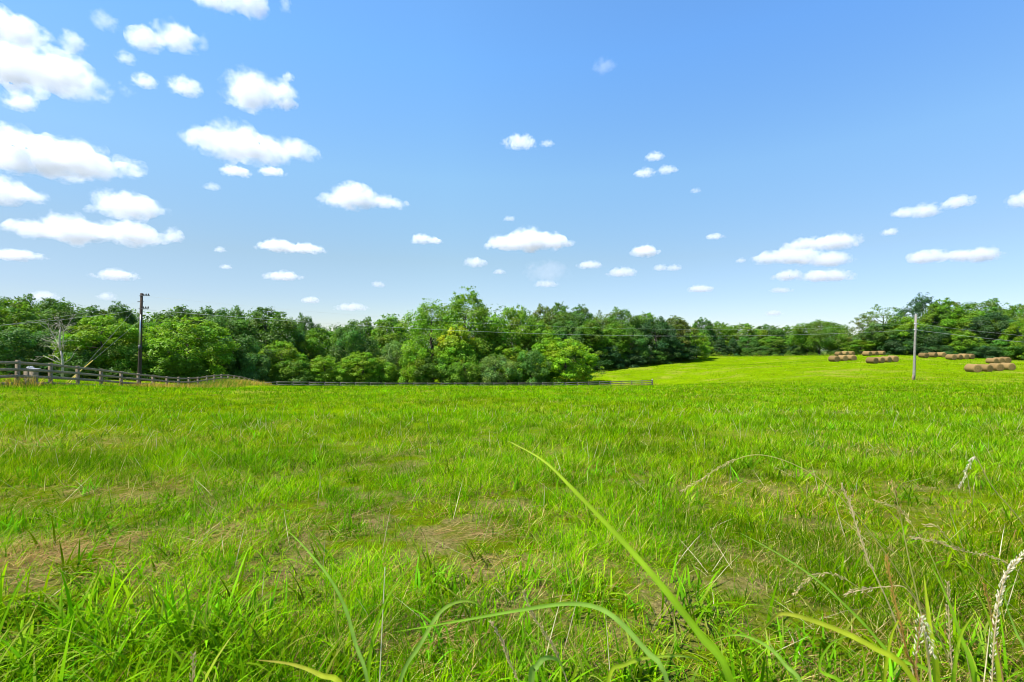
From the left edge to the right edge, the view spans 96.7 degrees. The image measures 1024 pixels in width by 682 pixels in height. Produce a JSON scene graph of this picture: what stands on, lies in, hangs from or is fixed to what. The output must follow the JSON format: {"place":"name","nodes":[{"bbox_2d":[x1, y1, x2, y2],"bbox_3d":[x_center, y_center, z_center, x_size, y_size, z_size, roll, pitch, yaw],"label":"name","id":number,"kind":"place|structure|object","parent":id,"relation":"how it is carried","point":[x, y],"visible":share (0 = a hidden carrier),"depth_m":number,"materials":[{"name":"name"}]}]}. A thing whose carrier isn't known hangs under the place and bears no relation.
{"place":"outdoors","nodes":[
{"label":"outdoors","id":0,"kind":"place"},
{"bbox_2d":[0,341,1023,681],"bbox_3d":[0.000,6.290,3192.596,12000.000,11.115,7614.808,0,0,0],"label":"ground","id":1,"kind":"structure","parent":0,"point":[436,535],"depth_m":3.43,"materials":[{"name":"plant"}]},
{"bbox_2d":[0,293,51,339],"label":"tree","id":2,"kind":"object","parent":1,"relation":"on","point":[5,305],"visible":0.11,"depth_m":78.16,"materials":[{"name":"green plant"}]},
{"bbox_2d":[0,327,57,375],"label":"tree","id":3,"kind":"object","parent":1,"relation":"on","point":[23,339],"visible":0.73,"depth_m":61.59,"materials":[{"name":"green plant"}]},
{"bbox_2d":[0,299,59,373],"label":"tree","id":4,"kind":"object","parent":1,"relation":"on","point":[28,315],"visible":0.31,"depth_m":67.68,"materials":[{"name":"green plant"}]},
{"bbox_2d":[11,327,78,375],"bbox_3d":[-66.931,2.104,65.945,7.939,8.149,7.028,0,0,-23],"label":"tree","id":5,"kind":"object","parent":1,"relation":"on","point":[41,343],"visible":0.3,"depth_m":64.09,"materials":[{"name":"green plant"}]},
{"bbox_2d":[13,297,97,356],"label":"tree","id":6,"kind":"object","parent":1,"relation":"on","point":[62,309],"visible":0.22,"depth_m":78.37,"materials":[{"name":"green plant"}]},
{"bbox_2d":[31,313,80,376],"bbox_3d":[-57.763,0.419,57.858,5.327,9.259,3.466,0,0,0],"label":"dead tree","id":7,"kind":"object","parent":1,"relation":"on","point":[58,344],"visible":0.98,"depth_m":57.91,"materials":[{"name":"grey wood"}]},
{"bbox_2d":[57,349,104,378],"bbox_3d":[-59.602,3.348,62.999,4.928,4.414,5.051,0,0,4],"label":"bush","id":8,"kind":"object","parent":1,"relation":"on","point":[84,358],"visible":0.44,"depth_m":62.22,"materials":[{"name":"green plant"}]},
{"bbox_2d":[50,304,118,357],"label":"tree","id":9,"kind":"object","parent":1,"relation":"on","point":[96,312],"visible":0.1,"depth_m":81.08,"materials":[{"name":"green plant"}]},
{"bbox_2d":[44,313,152,378],"bbox_3d":[-59.438,0.912,65.581,10.796,10.020,10.946,0,0,15],"label":"tree","id":10,"kind":"object","parent":1,"relation":"on","point":[127,330],"visible":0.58,"depth_m":64.39,"materials":[{"name":"green plant"}]},
{"bbox_2d":[90,301,148,354],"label":"tree","id":11,"kind":"object","parent":1,"relation":"on","point":[123,314],"visible":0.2,"depth_m":83.42,"materials":[{"name":"green plant"}]},
{"bbox_2d":[94,343,161,380],"bbox_3d":[-55.455,3.227,66.000,7.028,5.854,7.939,0,0,34],"label":"bush","id":12,"kind":"object","parent":1,"relation":"on","point":[126,351],"visible":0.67,"depth_m":64.38,"materials":[{"name":"green plant"}]},
{"bbox_2d":[0,360,258,385],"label":"wooden fence","id":13,"kind":"object","parent":1,"relation":"on","point":[17,369],"visible":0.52,"depth_m":27.46,"materials":[{"name":"wood"}]},
{"bbox_2d":[137,293,149,382],"bbox_3d":[-33.968,0.215,41.877,1.250,9.252,0.346,0,0,13],"label":"utility pole","id":14,"kind":"object","parent":1,"relation":"on","point":[141,308],"visible":0.91,"depth_m":41.90,"materials":[{"name":"wood"}]},
{"bbox_2d":[141,351,208,381],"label":"bush","id":15,"kind":"object","parent":1,"relation":"on","point":[179,368],"visible":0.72,"depth_m":66.25,"materials":[{"name":"green plant"}]},
{"bbox_2d":[159,305,201,353],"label":"tree","id":16,"kind":"object","parent":1,"relation":"on","point":[187,312],"visible":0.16,"depth_m":94.94,"materials":[{"name":"green plant"}]},
{"bbox_2d":[136,315,240,379],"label":"tree","id":17,"kind":"object","parent":1,"relation":"on","point":[175,340],"visible":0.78,"depth_m":70.58,"materials":[{"name":"green plant"}]},
{"bbox_2d":[195,345,238,379],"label":"bush","id":18,"kind":"object","parent":1,"relation":"on","point":[216,362],"visible":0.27,"depth_m":74.09,"materials":[{"name":"green plant"}]},
{"bbox_2d":[204,305,261,353],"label":"tree","id":19,"kind":"object","parent":1,"relation":"on","point":[219,318],"visible":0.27,"depth_m":89.97,"materials":[{"name":"green plant"}]},
{"bbox_2d":[223,352,271,381],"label":"bush","id":20,"kind":"object","parent":1,"relation":"on","point":[244,370],"visible":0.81,"depth_m":76.64,"materials":[{"name":"green plant"}]},
{"bbox_2d":[222,334,273,379],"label":"tree","id":21,"kind":"object","parent":1,"relation":"on","point":[248,341],"visible":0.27,"depth_m":79.11,"materials":[{"name":"green plant"}]},
{"bbox_2d":[226,306,307,379],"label":"tree","id":22,"kind":"object","parent":1,"relation":"on","point":[290,327],"visible":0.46,"depth_m":91.81,"materials":[{"name":"green plant"}]},
{"bbox_2d":[258,339,308,381],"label":"tree","id":23,"kind":"object","parent":1,"relation":"on","point":[290,351],"visible":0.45,"depth_m":84.61,"materials":[{"name":"green plant"}]},
{"bbox_2d":[269,358,313,385],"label":"bush","id":24,"kind":"object","parent":1,"relation":"on","point":[287,372],"visible":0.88,"depth_m":82.00,"materials":[{"name":"green plant"}]},
{"bbox_2d":[259,660,341,681],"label":"grass blade","id":25,"kind":"object","parent":1,"relation":"on","point":[334,678],"depth_m":0.83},
{"bbox_2d":[291,313,324,373],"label":"tree","id":26,"kind":"object","parent":1,"relation":"on","point":[309,323],"visible":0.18,"depth_m":105.32,"materials":[{"name":"green plant"}]},
{"bbox_2d":[293,328,348,381],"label":"tree","id":27,"kind":"object","parent":1,"relation":"on","point":[317,348],"visible":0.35,"depth_m":98.38,"materials":[{"name":"green plant"}]},
{"bbox_2d":[295,355,346,385],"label":"bush","id":28,"kind":"object","parent":1,"relation":"on","point":[327,361],"visible":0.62,"depth_m":86.39,"materials":[{"name":"green plant"}]},
{"bbox_2d":[286,530,368,681],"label":"grass blade","id":29,"kind":"object","parent":1,"relation":"on","point":[359,654],"depth_m":1.14,"materials":[{"name":"plant"}]},
{"bbox_2d":[327,365,361,384],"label":"bush","id":30,"kind":"object","parent":1,"relation":"on","point":[349,371],"visible":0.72,"depth_m":86.60,"materials":[{"name":"green plant"}]},
{"bbox_2d":[328,325,378,384],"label":"tree","id":31,"kind":"object","parent":1,"relation":"on","point":[339,344],"visible":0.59,"depth_m":94.43,"materials":[{"name":"green plant"}]},
{"bbox_2d":[333,316,386,372],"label":"tree","id":32,"kind":"object","parent":1,"relation":"on","point":[364,321],"visible":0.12,"depth_m":114.58,"materials":[{"name":"green plant"}]},
{"bbox_2d":[337,351,386,384],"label":"tree","id":33,"kind":"object","parent":1,"relation":"on","point":[356,360],"visible":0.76,"depth_m":88.06,"materials":[{"name":"green plant"}]},
{"bbox_2d":[359,360,398,384],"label":"bush","id":34,"kind":"object","parent":1,"relation":"on","point":[389,374],"visible":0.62,"depth_m":90.75,"materials":[{"name":"green plant"}]},
{"bbox_2d":[367,561,413,678],"bbox_3d":[-0.322,0.941,1.173,0.138,0.723,0.009,0,0,-27],"label":"grass blade","id":35,"kind":"object","parent":1,"relation":"on","point":[372,643],"depth_m":1.16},
{"bbox_2d":[369,313,412,369],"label":"tree","id":36,"kind":"object","parent":1,"relation":"on","point":[387,337],"visible":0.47,"depth_m":111.32,"materials":[{"name":"green plant"}]},
{"bbox_2d":[372,339,410,384],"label":"tree","id":37,"kind":"object","parent":1,"relation":"on","point":[387,348],"visible":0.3,"depth_m":96.32,"materials":[{"name":"green plant"}]},
{"bbox_2d":[398,344,434,384],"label":"tree","id":38,"kind":"object","parent":1,"relation":"on","point":[407,368],"visible":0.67,"depth_m":90.27,"materials":[{"name":"green plant"}]},
{"bbox_2d":[397,298,457,377],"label":"tree","id":39,"kind":"object","parent":1,"relation":"on","point":[424,316],"visible":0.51,"depth_m":97.22,"materials":[{"name":"green plant"}]},
{"bbox_2d":[409,355,453,384],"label":"bush","id":40,"kind":"object","parent":1,"relation":"on","point":[431,367],"visible":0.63,"depth_m":89.09,"materials":[{"name":"green plant"}]},
{"bbox_2d":[398,599,485,681],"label":"grass blade","id":41,"kind":"object","parent":1,"relation":"on","point":[420,643],"depth_m":1.11,"materials":[{"name":"plant"}]},
{"bbox_2d":[428,326,483,384],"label":"tree","id":42,"kind":"object","parent":1,"relation":"on","point":[446,342],"visible":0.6,"depth_m":92.58,"materials":[{"name":"green plant"}]},
{"bbox_2d":[264,379,652,385],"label":"dark fence","id":43,"kind":"object","parent":1,"relation":"on","point":[385,383],"visible":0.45,"depth_m":83.40,"materials":[{"name":"black wood"}]},
{"bbox_2d":[441,360,487,384],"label":"bush","id":44,"kind":"object","parent":1,"relation":"on","point":[473,373],"visible":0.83,"depth_m":88.12,"materials":[{"name":"green plant"}]},
{"bbox_2d":[427,286,506,382],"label":"tree","id":45,"kind":"object","parent":1,"relation":"on","point":[478,316],"visible":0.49,"depth_m":97.00,"materials":[{"name":"green plant"}]},
{"bbox_2d":[462,323,511,380],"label":"tree","id":46,"kind":"object","parent":1,"relation":"on","point":[489,339],"visible":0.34,"depth_m":97.74,"materials":[{"name":"green plant"}]},
{"bbox_2d":[475,353,520,384],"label":"bush","id":47,"kind":"object","parent":1,"relation":"on","point":[492,361],"visible":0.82,"depth_m":88.57,"materials":[{"name":"green plant"}]},
{"bbox_2d":[485,344,529,384],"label":"tree","id":48,"kind":"object","parent":1,"relation":"on","point":[508,354],"visible":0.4,"depth_m":94.12,"materials":[{"name":"green plant"}]},
{"bbox_2d":[0,353,1019,388],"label":"straw grass","id":49,"kind":"structure","parent":1,"relation":"on","point":[229,382],"depth_m":44.11,"materials":[{"name":"plant"}]},
{"bbox_2d":[0,347,1019,385],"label":"undergrowth","id":50,"kind":"object","parent":1,"relation":"on","point":[297,380],"visible":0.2,"depth_m":80.46,"materials":[{"name":"green plant"}]},
{"bbox_2d":[488,304,536,381],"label":"tree","id":51,"kind":"object","parent":1,"relation":"on","point":[514,328],"visible":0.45,"depth_m":100.29,"materials":[{"name":"green plant"}]},
{"bbox_2d":[6,298,1020,368],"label":"forest","id":52,"kind":"object","parent":1,"relation":"on","point":[336,327],"visible":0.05,"depth_m":127.14,"materials":[{"name":"green plant"}]},
{"bbox_2d":[396,602,668,681],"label":"grass blade","id":53,"kind":"object","parent":1,"relation":"on","point":[636,639],"depth_m":0.86,"materials":[{"name":"plant"}]},
{"bbox_2d":[513,348,553,385],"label":"tree","id":54,"kind":"object","parent":1,"relation":"on","point":[529,361],"visible":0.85,"depth_m":91.37,"materials":[{"name":"green plant"}]},
{"bbox_2d":[512,320,560,381],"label":"tree","id":55,"kind":"object","parent":1,"relation":"on","point":[540,329],"visible":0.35,"depth_m":100.03,"materials":[{"name":"green plant"}]},
{"bbox_2d":[528,655,563,681],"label":"grass blade","id":56,"kind":"object","parent":1,"relation":"on","point":[534,668],"depth_m":0.85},
{"bbox_2d":[526,303,566,348],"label":"tree","id":57,"kind":"object","parent":1,"relation":"on","point":[545,310],"visible":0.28,"depth_m":133.58,"materials":[{"name":"green plant"}]},
{"bbox_2d":[529,330,565,383],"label":"tree","id":58,"kind":"object","parent":1,"relation":"on","point":[548,339],"visible":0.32,"depth_m":98.91,"materials":[{"name":"green plant"}]},
{"bbox_2d":[543,320,586,372],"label":"tree","id":59,"kind":"object","parent":1,"relation":"on","point":[577,333],"visible":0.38,"depth_m":121.87,"materials":[{"name":"green plant"}]},
{"bbox_2d":[528,337,603,385],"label":"tree","id":60,"kind":"object","parent":1,"relation":"on","point":[582,371],"visible":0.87,"depth_m":93.97,"materials":[{"name":"green plant"}]},
{"bbox_2d":[557,303,594,339],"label":"tree","id":61,"kind":"object","parent":1,"relation":"on","point":[586,313],"visible":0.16,"depth_m":137.42,"materials":[{"name":"green plant"}]},
{"bbox_2d":[567,318,614,369],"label":"tree","id":62,"kind":"object","parent":1,"relation":"on","point":[596,339],"visible":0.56,"depth_m":122.58,"materials":[{"name":"green plant"}]},
{"bbox_2d":[583,345,624,370],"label":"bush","id":63,"kind":"object","parent":1,"relation":"on","point":[614,354],"visible":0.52,"depth_m":122.93,"materials":[{"name":"green plant"}]},
{"bbox_2d":[600,322,632,366],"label":"tree","id":64,"kind":"object","parent":1,"relation":"on","point":[621,345],"visible":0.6,"depth_m":127.69,"materials":[{"name":"green plant"}]},
{"bbox_2d":[510,442,734,681],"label":"grass blade","id":65,"kind":"object","parent":1,"relation":"on","point":[710,646],"depth_m":0.72,"materials":[{"name":"plant"}]},
{"bbox_2d":[604,306,647,351],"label":"tree","id":66,"kind":"object","parent":1,"relation":"on","point":[638,320],"visible":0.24,"depth_m":141.15,"materials":[{"name":"green plant"}]},
{"bbox_2d":[610,352,650,367],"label":"bush","id":67,"kind":"object","parent":1,"relation":"on","point":[634,357],"visible":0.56,"depth_m":127.32,"materials":[{"name":"green plant"}]},
{"bbox_2d":[614,325,651,365],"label":"tree","id":68,"kind":"object","parent":1,"relation":"on","point":[637,334],"visible":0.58,"depth_m":131.09,"materials":[{"name":"green plant"}]},
{"bbox_2d":[606,655,700,681],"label":"grass blade","id":69,"kind":"object","parent":1,"relation":"on","point":[617,666],"depth_m":0.86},
{"bbox_2d":[637,349,671,363],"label":"bush","id":70,"kind":"object","parent":1,"relation":"on","point":[665,357],"visible":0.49,"depth_m":135.52,"materials":[{"name":"green plant"}]},
{"bbox_2d":[637,316,680,361],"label":"tree","id":71,"kind":"object","parent":1,"relation":"on","point":[669,339],"visible":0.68,"depth_m":139.23,"materials":[{"name":"green plant"}]},
{"bbox_2d":[657,342,700,361],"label":"tree","id":72,"kind":"object","parent":1,"relation":"on","point":[691,351],"visible":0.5,"depth_m":141.89,"materials":[{"name":"green plant"}]},
{"bbox_2d":[659,315,699,356],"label":"tree","id":73,"kind":"object","parent":1,"relation":"on","point":[679,325],"visible":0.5,"depth_m":145.32,"materials":[{"name":"green plant"}]},
{"bbox_2d":[686,333,711,357],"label":"tree","id":74,"kind":"object","parent":1,"relation":"on","point":[704,347],"visible":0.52,"depth_m":149.84,"materials":[{"name":"green plant"}]},
{"bbox_2d":[691,317,717,346],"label":"tree","id":75,"kind":"object","parent":1,"relation":"on","point":[708,325],"visible":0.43,"depth_m":203.66,"materials":[{"name":"green plant"}]},
{"bbox_2d":[705,321,736,354],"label":"tree","id":76,"kind":"object","parent":1,"relation":"on","point":[717,325],"visible":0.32,"depth_m":207.66,"materials":[{"name":"green plant"}]},
{"bbox_2d":[717,323,767,355],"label":"tree","id":77,"kind":"object","parent":1,"relation":"on","point":[747,332],"visible":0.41,"depth_m":203.90,"materials":[{"name":"green plant"}]},
{"bbox_2d":[731,335,761,355],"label":"tree","id":78,"kind":"object","parent":1,"relation":"on","point":[753,341],"visible":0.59,"depth_m":191.40,"materials":[{"name":"green plant"}]},
{"bbox_2d":[711,634,802,681],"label":"grass blade","id":79,"kind":"object","parent":1,"relation":"on","point":[787,667],"depth_m":0.93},
{"bbox_2d":[757,335,789,355],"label":"tree","id":80,"kind":"object","parent":1,"relation":"on","point":[779,342],"visible":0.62,"depth_m":189.60,"materials":[{"name":"green plant"}]},
{"bbox_2d":[681,454,950,667],"bbox_3d":[0.743,0.796,1.055,0.663,1.049,0.057,0,0,14],"label":"seed stalk","id":81,"kind":"object","parent":1,"relation":"on","point":[855,514],"visible":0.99,"depth_m":1.02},
{"bbox_2d":[785,319,855,353],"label":"tree","id":82,"kind":"object","parent":1,"relation":"on","point":[815,335],"visible":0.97,"depth_m":169.02,"materials":[{"name":"green plant"}]},
{"bbox_2d":[753,612,917,681],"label":"grass blade","id":83,"kind":"object","parent":1,"relation":"on","point":[901,663],"depth_m":0.78,"materials":[{"name":"plant"}]},
{"bbox_2d":[741,533,932,675],"bbox_3d":[0.737,0.867,0.933,0.491,0.892,0.006,0,0,17],"label":"grass blade","id":84,"kind":"object","parent":1,"relation":"on","point":[883,646],"depth_m":0.94,"materials":[{"name":"plant"}]},
{"bbox_2d":[839,340,880,354],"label":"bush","id":85,"kind":"object","parent":1,"relation":"on","point":[854,349],"visible":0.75,"depth_m":148.00,"materials":[{"name":"green plant"}]},
{"bbox_2d":[844,313,880,349],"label":"tree","id":86,"kind":"object","parent":1,"relation":"on","point":[857,323],"visible":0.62,"depth_m":151.69,"materials":[{"name":"green plant"}]},
{"bbox_2d":[841,483,913,673],"bbox_3d":[0.807,0.845,0.970,0.172,1.050,0.038,0,0,35],"label":"seed stalk","id":87,"kind":"object","parent":1,"relation":"on","point":[855,523],"visible":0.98,"depth_m":0.98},
{"bbox_2d":[857,323,903,352],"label":"tree","id":88,"kind":"object","parent":1,"relation":"on","point":[889,332],"visible":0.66,"depth_m":145.96,"materials":[{"name":"green plant"}]},
{"bbox_2d":[859,304,910,347],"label":"tree","id":89,"kind":"object","parent":1,"relation":"on","point":[873,322],"visible":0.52,"depth_m":147.94,"materials":[{"name":"green plant"}]},
{"bbox_2d":[873,337,927,354],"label":"bush","id":90,"kind":"object","parent":1,"relation":"on","point":[891,345],"visible":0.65,"depth_m":141.05,"materials":[{"name":"green plant"}]},
{"bbox_2d":[884,554,918,680],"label":"seed stalk","id":91,"kind":"object","parent":1,"relation":"on","point":[902,630],"visible":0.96,"depth_m":0.80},
{"bbox_2d":[875,316,931,354],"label":"tree","id":92,"kind":"object","parent":1,"relation":"on","point":[909,322],"visible":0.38,"depth_m":143.87,"materials":[{"name":"green plant"}]},
{"bbox_2d":[890,480,930,681],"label":"seed stalk","id":93,"kind":"object","parent":1,"relation":"on","point":[911,572],"visible":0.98,"depth_m":0.91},
{"bbox_2d":[892,292,949,339],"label":"tree","id":94,"kind":"object","parent":1,"relation":"on","point":[918,309],"visible":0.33,"depth_m":151.15,"materials":[{"name":"green plant"}]},
{"bbox_2d":[893,325,955,354],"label":"tree","id":95,"kind":"object","parent":1,"relation":"on","point":[940,332],"visible":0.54,"depth_m":139.28,"materials":[{"name":"green plant"}]},
{"bbox_2d":[913,613,937,681],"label":"seed stalk","id":96,"kind":"object","parent":1,"relation":"on","point":[922,627],"visible":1,"depth_m":0.70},
{"bbox_2d":[924,576,940,681],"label":"grass blade","id":97,"kind":"object","parent":1,"relation":"on","point":[936,671],"depth_m":0.72,"materials":[{"name":"plant"}]},
{"bbox_2d":[919,297,968,341],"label":"tree","id":98,"kind":"object","parent":1,"relation":"on","point":[928,318],"visible":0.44,"depth_m":144.14,"materials":[{"name":"green plant"}]},
{"bbox_2d":[931,565,977,681],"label":"grass blade","id":99,"kind":"object","parent":1,"relation":"on","point":[971,662],"depth_m":0.82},
{"bbox_2d":[951,613,974,681],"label":"grass blade","id":100,"kind":"object","parent":1,"relation":"on","point":[954,670],"depth_m":0.78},
{"bbox_2d":[938,330,988,355],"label":"tree","id":101,"kind":"object","parent":1,"relation":"on","point":[973,341],"visible":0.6,"depth_m":131.75,"materials":[{"name":"green plant"}]},
{"bbox_2d":[946,309,1004,356],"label":"tree","id":102,"kind":"object","parent":1,"relation":"on","point":[964,317],"visible":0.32,"depth_m":139.08,"materials":[{"name":"green plant"}]},
{"bbox_2d":[939,298,1016,357],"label":"tree","id":103,"kind":"object","parent":1,"relation":"on","point":[988,303],"visible":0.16,"depth_m":145.28,"materials":[{"name":"green plant"}]},
{"bbox_2d":[953,345,1004,358],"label":"bush","id":104,"kind":"object","parent":1,"relation":"on","point":[992,350],"visible":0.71,"depth_m":128.22,"materials":[{"name":"green plant"}]},
{"bbox_2d":[973,586,1001,681],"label":"grass blade","id":105,"kind":"object","parent":1,"relation":"on","point":[998,670],"depth_m":0.86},
{"bbox_2d":[960,311,1021,356],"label":"tree","id":106,"kind":"object","parent":1,"relation":"on","point":[1002,325],"visible":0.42,"depth_m":133.94,"materials":[{"name":"green plant"}]},
{"bbox_2d":[981,339,1023,359],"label":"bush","id":107,"kind":"object","parent":1,"relation":"on","point":[997,342],"visible":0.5,"depth_m":128.15,"materials":[{"name":"green plant"}]},
{"bbox_2d":[989,550,1023,681],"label":"seed stalk","id":108,"kind":"object","parent":1,"relation":"on","point":[1003,579],"visible":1,"depth_m":0.80,"materials":[{"name":"plant"}]},
{"bbox_2d":[996,319,1023,360],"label":"tree","id":109,"kind":"object","parent":1,"relation":"on","point":[1012,327],"visible":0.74,"depth_m":127.96,"materials":[{"name":"green plant"}]},
{"bbox_2d":[0,0,1023,340],"label":"sky","id":110,"kind":"structure","parent":0,"point":[779,163],"materials":[{"name":"blue"}]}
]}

